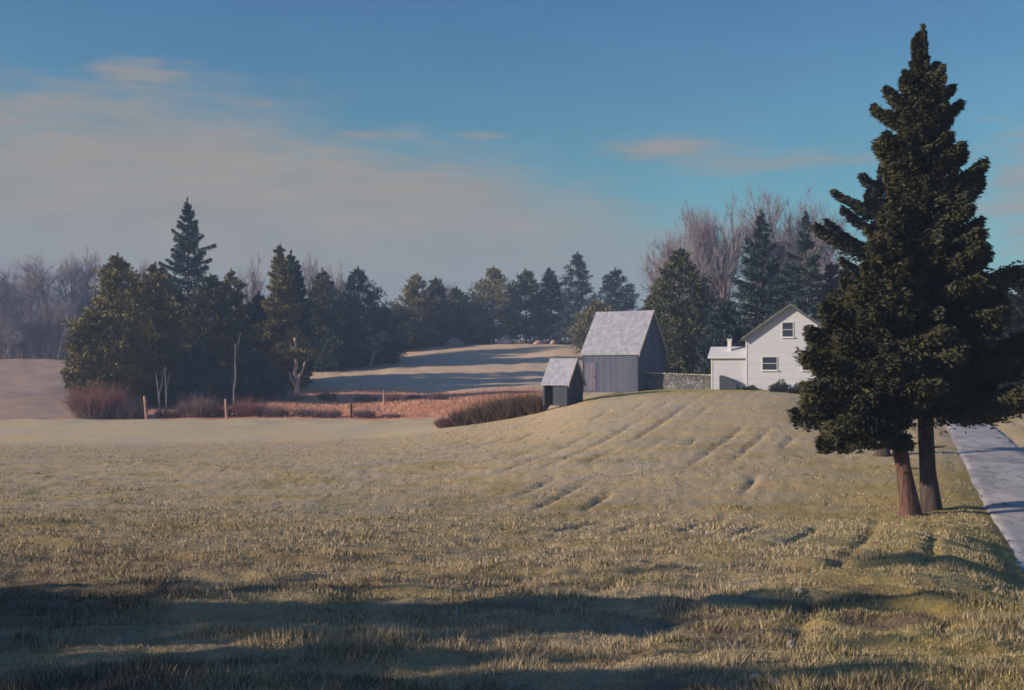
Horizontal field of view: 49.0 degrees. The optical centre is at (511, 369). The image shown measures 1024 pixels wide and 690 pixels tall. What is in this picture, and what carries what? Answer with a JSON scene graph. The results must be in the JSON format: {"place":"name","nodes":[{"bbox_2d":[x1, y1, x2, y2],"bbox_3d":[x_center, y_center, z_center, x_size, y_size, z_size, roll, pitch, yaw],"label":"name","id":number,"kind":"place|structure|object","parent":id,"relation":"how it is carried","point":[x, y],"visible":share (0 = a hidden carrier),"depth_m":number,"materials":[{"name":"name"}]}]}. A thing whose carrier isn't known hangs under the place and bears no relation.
{"place":"outdoors","nodes":[
{"label":"outdoors","id":0,"kind":"place"},
{"bbox_2d":[0,340,1023,689],"bbox_3d":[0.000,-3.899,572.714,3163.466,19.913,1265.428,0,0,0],"label":"ground","id":1,"kind":"structure","parent":0,"point":[34,414],"depth_m":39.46,"materials":[{"name":"plant"}]},
{"bbox_2d":[0,265,25,335],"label":"bare tree","id":2,"kind":"object","parent":1,"relation":"on","point":[6,292],"visible":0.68,"depth_m":270.56,"materials":[{"name":"grey plant"}]},
{"bbox_2d":[0,255,49,354],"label":"bare tree","id":3,"kind":"object","parent":1,"relation":"on","point":[9,284],"visible":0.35,"depth_m":272.29,"materials":[{"name":"grey plant"}]},
{"bbox_2d":[0,300,55,358],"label":"bare tree","id":4,"kind":"object","parent":1,"relation":"on","point":[15,324],"visible":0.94,"depth_m":261.41,"materials":[{"name":"grey plant"}]},
{"bbox_2d":[0,248,76,357],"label":"bare tree","id":5,"kind":"object","parent":1,"relation":"on","point":[32,279],"visible":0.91,"depth_m":265.65,"materials":[{"name":"brown plant"}]},
{"bbox_2d":[45,291,83,359],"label":"bare tree","id":6,"kind":"object","parent":1,"relation":"on","point":[65,307],"visible":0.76,"depth_m":260.88,"materials":[{"name":"grey plant"}]},
{"bbox_2d":[0,264,132,359],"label":"bare thicket","id":7,"kind":"object","parent":1,"relation":"on","point":[34,348],"visible":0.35,"depth_m":265.69,"materials":[{"name":"plant"}]},
{"bbox_2d":[52,251,92,319],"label":"bare tree","id":8,"kind":"object","parent":1,"relation":"on","point":[70,278],"visible":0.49,"depth_m":271.07,"materials":[{"name":"grey plant"}]},
{"bbox_2d":[58,243,107,315],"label":"bare tree","id":9,"kind":"object","parent":1,"relation":"on","point":[89,274],"visible":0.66,"depth_m":276.12,"materials":[{"name":"grey plant"}]},
{"bbox_2d":[60,305,128,405],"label":"grove pine","id":10,"kind":"object","parent":1,"relation":"on","point":[79,353],"visible":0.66,"depth_m":133.62,"materials":[{"name":"green plant"}]},
{"bbox_2d":[53,368,140,418],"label":"bare bush","id":11,"kind":"object","parent":1,"relation":"on","point":[94,407],"visible":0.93,"depth_m":121.91,"materials":[{"name":"plant"}]},
{"bbox_2d":[90,252,126,315],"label":"bare tree","id":12,"kind":"object","parent":1,"relation":"on","point":[99,278],"visible":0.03,"depth_m":281.53,"materials":[{"name":"grey plant"}]},
{"bbox_2d":[57,252,171,407],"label":"grove pine","id":13,"kind":"object","parent":1,"relation":"on","point":[110,280],"visible":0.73,"depth_m":136.55,"materials":[{"name":"green plant"}]},
{"bbox_2d":[104,391,149,419],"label":"bare bush","id":14,"kind":"object","parent":1,"relation":"on","point":[134,412],"visible":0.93,"depth_m":121.95,"materials":[{"name":"plant"}]},
{"bbox_2d":[121,256,147,287],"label":"bare tree","id":15,"kind":"object","parent":1,"relation":"on","point":[143,269],"visible":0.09,"depth_m":275.62,"materials":[{"name":"grey plant"}]},
{"bbox_2d":[143,396,147,418],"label":"fence post","id":16,"kind":"object","parent":1,"relation":"on","point":[145,408],"visible":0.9,"depth_m":120.47,"materials":[{"name":"brown wood"}]},
{"bbox_2d":[113,262,194,367],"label":"grove pine","id":17,"kind":"object","parent":1,"relation":"on","point":[167,323],"visible":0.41,"depth_m":149.03,"materials":[{"name":"green plant"}]},
{"bbox_2d":[155,371,162,415],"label":"birch stem","id":18,"kind":"object","parent":1,"relation":"on","point":[158,391],"visible":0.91,"depth_m":123.97,"materials":[{"name":"grey plant"}]},
{"bbox_2d":[135,336,193,407],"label":"grove pine","id":19,"kind":"object","parent":1,"relation":"on","point":[150,385],"visible":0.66,"depth_m":138.75,"materials":[{"name":"plant"}]},
{"bbox_2d":[138,280,196,390],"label":"grove spruce","id":20,"kind":"object","parent":1,"relation":"on","point":[180,296],"visible":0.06,"depth_m":163.50,"materials":[{"name":"green plant"}]},
{"bbox_2d":[165,367,169,409],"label":"birch stem","id":21,"kind":"object","parent":1,"relation":"on","point":[166,386],"visible":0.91,"depth_m":124.87,"materials":[{"name":"grey plant"}]},
{"bbox_2d":[154,406,182,417],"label":"bare bush","id":22,"kind":"object","parent":1,"relation":"on","point":[167,413],"visible":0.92,"depth_m":122.51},
{"bbox_2d":[152,198,229,342],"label":"grove spruce","id":23,"kind":"object","parent":1,"relation":"on","point":[184,243],"visible":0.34,"depth_m":169.47,"materials":[{"name":"green plant"}]},
{"bbox_2d":[155,341,237,407],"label":"grove pine","id":24,"kind":"object","parent":1,"relation":"on","point":[200,364],"visible":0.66,"depth_m":140.26,"materials":[{"name":"green plant"}]},
{"bbox_2d":[174,388,223,417],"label":"bare bush","id":25,"kind":"object","parent":1,"relation":"on","point":[195,409],"visible":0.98,"depth_m":121.91,"materials":[{"name":"plant"}]},
{"bbox_2d":[177,273,249,381],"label":"grove pine","id":26,"kind":"object","parent":1,"relation":"on","point":[199,316],"visible":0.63,"depth_m":158.35,"materials":[{"name":"plant"}]},
{"bbox_2d":[214,404,233,416],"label":"bare bush","id":27,"kind":"object","parent":1,"relation":"on","point":[221,412],"visible":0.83,"depth_m":123.14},
{"bbox_2d":[224,399,227,418],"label":"fence post","id":28,"kind":"object","parent":1,"relation":"on","point":[226,410],"visible":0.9,"depth_m":120.50,"materials":[{"name":"brown wood"}]},
{"bbox_2d":[192,268,261,383],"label":"grove pine","id":29,"kind":"object","parent":1,"relation":"on","point":[235,298],"visible":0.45,"depth_m":161.83,"materials":[{"name":"green plant"}]},
{"bbox_2d":[233,336,239,415],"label":"birch stem","id":30,"kind":"object","parent":1,"relation":"on","point":[235,375],"visible":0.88,"depth_m":123.90,"materials":[{"name":"grey plant"}]},
{"bbox_2d":[230,396,267,416],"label":"bare bush","id":31,"kind":"object","parent":1,"relation":"on","point":[243,410],"visible":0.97,"depth_m":122.47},
{"bbox_2d":[237,250,267,323],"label":"bare tree","id":32,"kind":"object","parent":1,"relation":"on","point":[254,285],"visible":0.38,"depth_m":210.30,"materials":[{"name":"grey plant"}]},
{"bbox_2d":[227,348,288,403],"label":"grove pine","id":33,"kind":"object","parent":1,"relation":"on","point":[251,368],"visible":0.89,"depth_m":144.61,"materials":[{"name":"green plant"}]},
{"bbox_2d":[240,290,290,366],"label":"grove spruce","id":34,"kind":"object","parent":1,"relation":"on","point":[257,316],"visible":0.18,"depth_m":164.79,"materials":[{"name":"green plant"}]},
{"bbox_2d":[257,400,292,417],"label":"bare bush","id":35,"kind":"object","parent":1,"relation":"on","point":[269,412],"visible":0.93,"depth_m":122.09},
{"bbox_2d":[251,243,322,389],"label":"grove pine","id":36,"kind":"object","parent":1,"relation":"on","point":[279,286],"visible":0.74,"depth_m":159.02,"materials":[{"name":"green plant"}]},
{"bbox_2d":[270,392,303,401],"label":"bare bush","id":37,"kind":"object","parent":1,"relation":"on","point":[289,397],"visible":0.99,"depth_m":142.62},
{"bbox_2d":[264,250,315,384],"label":"grove spruce","id":38,"kind":"object","parent":1,"relation":"on","point":[298,284],"visible":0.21,"depth_m":165.43,"materials":[{"name":"green plant"}]},
{"bbox_2d":[277,337,316,393],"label":"dead tree","id":39,"kind":"object","parent":1,"relation":"on","point":[292,352],"visible":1,"depth_m":151.69,"materials":[{"name":"grey wood"}]},
{"bbox_2d":[290,404,316,416],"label":"bare bush","id":40,"kind":"object","parent":1,"relation":"on","point":[301,411],"visible":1,"depth_m":121.66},
{"bbox_2d":[296,251,329,302],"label":"bare tree","id":41,"kind":"object","parent":1,"relation":"on","point":[305,272],"visible":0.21,"depth_m":216.36,"materials":[{"name":"grey plant"}]},
{"bbox_2d":[285,301,356,371],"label":"grove pine","id":42,"kind":"object","parent":1,"relation":"on","point":[317,364],"visible":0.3,"depth_m":194.30,"materials":[{"name":"green plant"}]},
{"bbox_2d":[316,388,336,400],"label":"bare bush","id":43,"kind":"object","parent":1,"relation":"on","point":[327,395],"visible":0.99,"depth_m":144.61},
{"bbox_2d":[300,267,353,371],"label":"grove pine","id":44,"kind":"object","parent":1,"relation":"on","point":[321,288],"visible":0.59,"depth_m":195.08,"materials":[{"name":"plant"}]},
{"bbox_2d":[314,406,343,417],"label":"bare bush","id":45,"kind":"object","parent":1,"relation":"on","point":[330,413],"visible":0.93,"depth_m":121.62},
{"bbox_2d":[316,261,348,311],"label":"bare tree","id":46,"kind":"object","parent":1,"relation":"on","point":[340,281],"visible":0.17,"depth_m":214.47,"materials":[{"name":"grey plant"}]},
{"bbox_2d":[315,266,400,368],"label":"grove pine","id":47,"kind":"object","parent":1,"relation":"on","point":[357,323],"visible":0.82,"depth_m":198.19,"materials":[{"name":"green plant"}]},
{"bbox_2d":[352,407,375,417],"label":"bare bush","id":48,"kind":"object","parent":1,"relation":"on","point":[365,414],"visible":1,"depth_m":121.51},
{"bbox_2d":[351,393,378,401],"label":"bare bush","id":49,"kind":"object","parent":1,"relation":"on","point":[367,397],"visible":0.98,"depth_m":143.69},
{"bbox_2d":[368,337,379,368],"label":"birch stem","id":50,"kind":"object","parent":1,"relation":"on","point":[373,355],"visible":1,"depth_m":195.84,"materials":[{"name":"grey plant"}]},
{"bbox_2d":[252,387,509,418],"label":"dry scrub","id":51,"kind":"object","parent":1,"relation":"on","point":[394,403],"visible":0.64,"depth_m":137.21,"materials":[{"name":"brown plant"}]},
{"bbox_2d":[359,304,411,363],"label":"grove pine","id":52,"kind":"object","parent":1,"relation":"on","point":[399,346],"visible":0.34,"depth_m":205.13,"materials":[{"name":"green plant"}]},
{"bbox_2d":[381,412,400,417],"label":"bare bush","id":53,"kind":"object","parent":1,"relation":"on","point":[390,415],"visible":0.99,"depth_m":121.76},
{"bbox_2d":[382,392,402,401],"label":"bare bush","id":54,"kind":"object","parent":1,"relation":"on","point":[391,397],"visible":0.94,"depth_m":142.68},
{"bbox_2d":[389,302,427,351],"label":"field pine","id":55,"kind":"object","parent":1,"relation":"on","point":[397,311],"visible":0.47,"depth_m":230.78,"materials":[{"name":"plant"}]},
{"bbox_2d":[405,393,422,399],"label":"bare bush","id":56,"kind":"object","parent":1,"relation":"on","point":[415,397],"visible":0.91,"depth_m":145.83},
{"bbox_2d":[386,272,446,347],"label":"field pine","id":57,"kind":"object","parent":1,"relation":"on","point":[413,298],"visible":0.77,"depth_m":234.72,"materials":[{"name":"green plant"}]},
{"bbox_2d":[427,390,449,399],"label":"bare bush","id":58,"kind":"object","parent":1,"relation":"on","point":[440,396],"visible":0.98,"depth_m":142.74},
{"bbox_2d":[419,277,461,345],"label":"field pine","id":59,"kind":"object","parent":1,"relation":"on","point":[446,327],"visible":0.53,"depth_m":238.96,"materials":[{"name":"plant"}]},
{"bbox_2d":[433,412,453,427],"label":"hedge bush","id":60,"kind":"object","parent":1,"relation":"on","point":[442,422],"visible":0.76,"depth_m":91.59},
{"bbox_2d":[443,281,458,300],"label":"bare tree","id":61,"kind":"object","parent":1,"relation":"on","point":[448,291],"visible":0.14,"depth_m":262.10,"materials":[{"name":"grey plant"}]},
{"bbox_2d":[446,337,463,345],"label":"boulder","id":62,"kind":"object","parent":1,"relation":"on","point":[453,341],"visible":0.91,"depth_m":238.09,"materials":[{"name":"stone"}]},
{"bbox_2d":[443,286,478,343],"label":"field pine","id":63,"kind":"object","parent":1,"relation":"on","point":[456,294],"visible":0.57,"depth_m":244.56,"materials":[{"name":"plant"}]},
{"bbox_2d":[444,403,478,426],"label":"hedge bush","id":64,"kind":"object","parent":1,"relation":"on","point":[459,419],"visible":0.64,"depth_m":90.51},
{"bbox_2d":[461,299,501,343],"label":"field pine","id":65,"kind":"object","parent":1,"relation":"on","point":[475,339],"visible":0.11,"depth_m":247.94,"materials":[{"name":"green plant"}]},
{"bbox_2d":[462,390,506,423],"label":"hedge bush","id":66,"kind":"object","parent":1,"relation":"on","point":[482,415],"visible":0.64,"depth_m":89.41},
{"bbox_2d":[457,265,523,343],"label":"field pine","id":67,"kind":"object","parent":1,"relation":"on","point":[498,299],"visible":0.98,"depth_m":241.97,"materials":[{"name":"green plant"}]},
{"bbox_2d":[496,339,512,343],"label":"boulder","id":68,"kind":"object","parent":1,"relation":"on","point":[505,341],"visible":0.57,"depth_m":236.99,"materials":[{"name":"grey stone"}]},
{"bbox_2d":[483,387,532,420],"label":"hedge bush","id":69,"kind":"object","parent":1,"relation":"on","point":[498,411],"visible":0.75,"depth_m":88.44,"materials":[{"name":"plant"}]},
{"bbox_2d":[501,384,542,417],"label":"hedge bush","id":70,"kind":"object","parent":1,"relation":"on","point":[520,412],"visible":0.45,"depth_m":88.01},
{"bbox_2d":[495,269,552,343],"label":"field pine","id":71,"kind":"object","parent":1,"relation":"on","point":[526,277],"visible":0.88,"depth_m":244.08,"materials":[{"name":"plant"}]},
{"bbox_2d":[518,388,550,414],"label":"hedge bush","id":72,"kind":"object","parent":1,"relation":"on","point":[534,406],"visible":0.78,"depth_m":87.12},
{"bbox_2d":[528,267,571,343],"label":"field pine","id":73,"kind":"object","parent":1,"relation":"on","point":[550,279],"visible":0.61,"depth_m":246.62,"materials":[{"name":"green plant"}]},
{"bbox_2d":[541,358,585,405],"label":"shed","id":74,"kind":"structure","parent":1,"relation":"on","point":[563,382],"depth_m":85.44,"materials":[{"name":"grey"}]},
{"bbox_2d":[537,251,593,344],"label":"field pine","id":75,"kind":"object","parent":1,"relation":"on","point":[576,296],"visible":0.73,"depth_m":240.98,"materials":[{"name":"green plant"}]},
{"bbox_2d":[562,298,614,353],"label":"field pine","id":76,"kind":"object","parent":1,"relation":"on","point":[584,322],"visible":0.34,"depth_m":213.20,"materials":[{"name":"green plant"}]},
{"bbox_2d":[585,267,642,312],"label":"field pine","id":77,"kind":"object","parent":1,"relation":"on","point":[610,292],"visible":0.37,"depth_m":223.85,"materials":[{"name":"green plant"}]},
{"bbox_2d":[580,310,668,392],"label":"old barn","id":78,"kind":"structure","parent":1,"relation":"on","point":[623,351],"depth_m":93.95,"materials":[{"name":"grey"}]},
{"bbox_2d":[585,363,595,389],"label":"door","id":79,"kind":"structure","parent":78,"relation":"in","point":[590,368],"depth_m":94.36,"materials":[{"name":"grey"}]},
{"bbox_2d":[640,290,673,371],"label":"farm pine","id":80,"kind":"object","parent":1,"relation":"on","point":[649,296],"visible":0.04,"depth_m":134.68,"materials":[{"name":"plant"}]},
{"bbox_2d":[637,227,692,316],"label":"bare tree","id":81,"kind":"object","parent":1,"relation":"on","point":[652,273],"visible":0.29,"depth_m":165.86,"materials":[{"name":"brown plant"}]},
{"bbox_2d":[639,247,716,375],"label":"farm pine","id":82,"kind":"object","parent":1,"relation":"on","point":[682,354],"visible":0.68,"depth_m":126.53,"materials":[{"name":"plant"}]},
{"bbox_2d":[645,372,710,389],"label":"stone wall","id":83,"kind":"structure","parent":1,"relation":"on","point":[656,381],"depth_m":92.14,"materials":[{"name":"stone"}]},
{"bbox_2d":[651,197,742,297],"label":"bare tree","id":84,"kind":"object","parent":1,"relation":"on","point":[694,234],"visible":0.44,"depth_m":159.12,"materials":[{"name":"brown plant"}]},
{"bbox_2d":[676,280,719,373],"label":"farm pine","id":85,"kind":"object","parent":1,"relation":"on","point":[712,305],"visible":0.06,"depth_m":139.21,"materials":[{"name":"green plant"}]},
{"bbox_2d":[628,263,789,374],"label":"bare undergrowth","id":86,"kind":"object","parent":1,"relation":"on","point":[726,299],"visible":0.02,"depth_m":153.81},
{"bbox_2d":[688,191,749,323],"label":"bare tree","id":87,"kind":"object","parent":1,"relation":"on","point":[724,273],"visible":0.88,"depth_m":156.86,"materials":[{"name":"brown plant"}]},
{"bbox_2d":[692,298,751,374],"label":"farm pine","id":88,"kind":"object","parent":1,"relation":"on","point":[721,332],"visible":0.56,"depth_m":115.24,"materials":[{"name":"green plant"}]},
{"bbox_2d":[740,385,760,389],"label":"bush","id":89,"kind":"object","parent":1,"relation":"on","point":[750,387],"visible":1,"depth_m":87.80,"materials":[{"name":"plant"}]},
{"bbox_2d":[729,209,798,332],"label":"farm spruce","id":90,"kind":"object","parent":1,"relation":"on","point":[752,272],"visible":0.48,"depth_m":121.34,"materials":[{"name":"green plant"}]},
{"bbox_2d":[708,304,821,389],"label":"white house","id":91,"kind":"structure","parent":1,"relation":"on","point":[763,359],"depth_m":88.52,"materials":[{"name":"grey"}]},
{"bbox_2d":[761,356,778,370],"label":"window","id":92,"kind":"structure","parent":91,"relation":"in","point":[769,363],"depth_m":88.45,"materials":[{"name":"white paint"}]},
{"bbox_2d":[781,322,794,337],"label":"window","id":93,"kind":"structure","parent":91,"relation":"in","point":[787,327],"depth_m":88.01,"materials":[{"name":"white paint"}]},
{"bbox_2d":[727,174,814,309],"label":"bare tree","id":94,"kind":"object","parent":1,"relation":"on","point":[778,247],"visible":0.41,"depth_m":159.71,"materials":[{"name":"brown plant"}]},
{"bbox_2d":[768,378,793,391],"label":"bush","id":95,"kind":"object","parent":1,"relation":"on","point":[779,387],"visible":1,"depth_m":85.95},
{"bbox_2d":[747,261,816,326],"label":"farm pine","id":96,"kind":"object","parent":1,"relation":"on","point":[779,277],"visible":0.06,"depth_m":134.36,"materials":[{"name":"green plant"}]},
{"bbox_2d":[786,640,795,650],"bbox_3d":[3.020,3.014,12.145,0.139,0.151,0.137,0,0,-41],"label":"field stone","id":97,"kind":"object","parent":1,"relation":"on","point":[790,643],"visible":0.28,"depth_m":12.12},
{"bbox_2d":[788,382,801,393],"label":"bush","id":98,"kind":"object","parent":1,"relation":"on","point":[793,390],"visible":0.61,"depth_m":85.64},
{"bbox_2d":[794,587,803,593],"bbox_3d":[4.131,3.199,16.186,0.152,0.097,0.107,0,0,15],"label":"field stone","id":99,"kind":"object","parent":1,"relation":"on","point":[798,589],"visible":0.78,"depth_m":16.14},
{"bbox_2d":[778,210,828,322],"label":"farm spruce","id":100,"kind":"object","parent":1,"relation":"on","point":[803,247],"visible":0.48,"depth_m":117.75,"materials":[{"name":"green plant"}]},
{"bbox_2d":[774,184,856,314],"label":"bare tree","id":101,"kind":"object","parent":1,"relation":"on","point":[826,255],"visible":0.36,"depth_m":156.68,"materials":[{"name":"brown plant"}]},
{"bbox_2d":[807,262,845,331],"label":"farm pine","id":102,"kind":"object","parent":1,"relation":"on","point":[832,269],"visible":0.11,"depth_m":124.67,"materials":[{"name":"green plant"}]},
{"bbox_2d":[807,164,891,456],"bbox_3d":[17.202,-2.841,53.938,5.490,14.184,4.395,0,0,28],"label":"slim conifer","id":103,"kind":"object","parent":1,"relation":"on","point":[837,237],"visible":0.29,"depth_m":53.74,"materials":[{"name":"green plant"}]},
{"bbox_2d":[787,220,972,516],"bbox_3d":[11.719,0.021,36.622,5.457,9.765,4.922,0,0,0],"label":"leaning cedar","id":104,"kind":"object","parent":1,"relation":"on","point":[844,408],"visible":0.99,"depth_m":35.53,"materials":[{"name":"plant"}]},
{"bbox_2d":[845,23,1023,512],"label":"tall spruce","id":105,"kind":"object","parent":1,"relation":"on","point":[932,195],"visible":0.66,"depth_m":37.15,"materials":[{"name":"green plant"}]},
{"bbox_2d":[993,290,1012,387],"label":"dark conifer","id":106,"kind":"object","parent":1,"relation":"on","point":[996,337],"visible":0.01,"depth_m":93.81,"materials":[{"name":"green plant"}]},
{"bbox_2d":[999,260,1023,413],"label":"dark conifer","id":107,"kind":"object","parent":1,"relation":"on","point":[1016,325],"visible":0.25,"depth_m":85.59,"materials":[{"name":"green plant"}]},
{"bbox_2d":[0,0,1023,355],"label":"sky","id":108,"kind":"structure","parent":0,"point":[450,141],"materials":[{"name":"blue"}]},
{"bbox_2d":[750,674,761,679],"bbox_3d":[2.027,2.567,9.354,0.114,0.047,0.134,0,0,38],"label":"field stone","id":109,"kind":"object","parent":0,"point":[754,676],"visible":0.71,"depth_m":9.33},
{"bbox_2d":[946,421,1023,569],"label":"road","id":110,"kind":"structure","parent":0,"point":[993,459],"depth_m":47.06,"materials":[{"name":"asphalt"}]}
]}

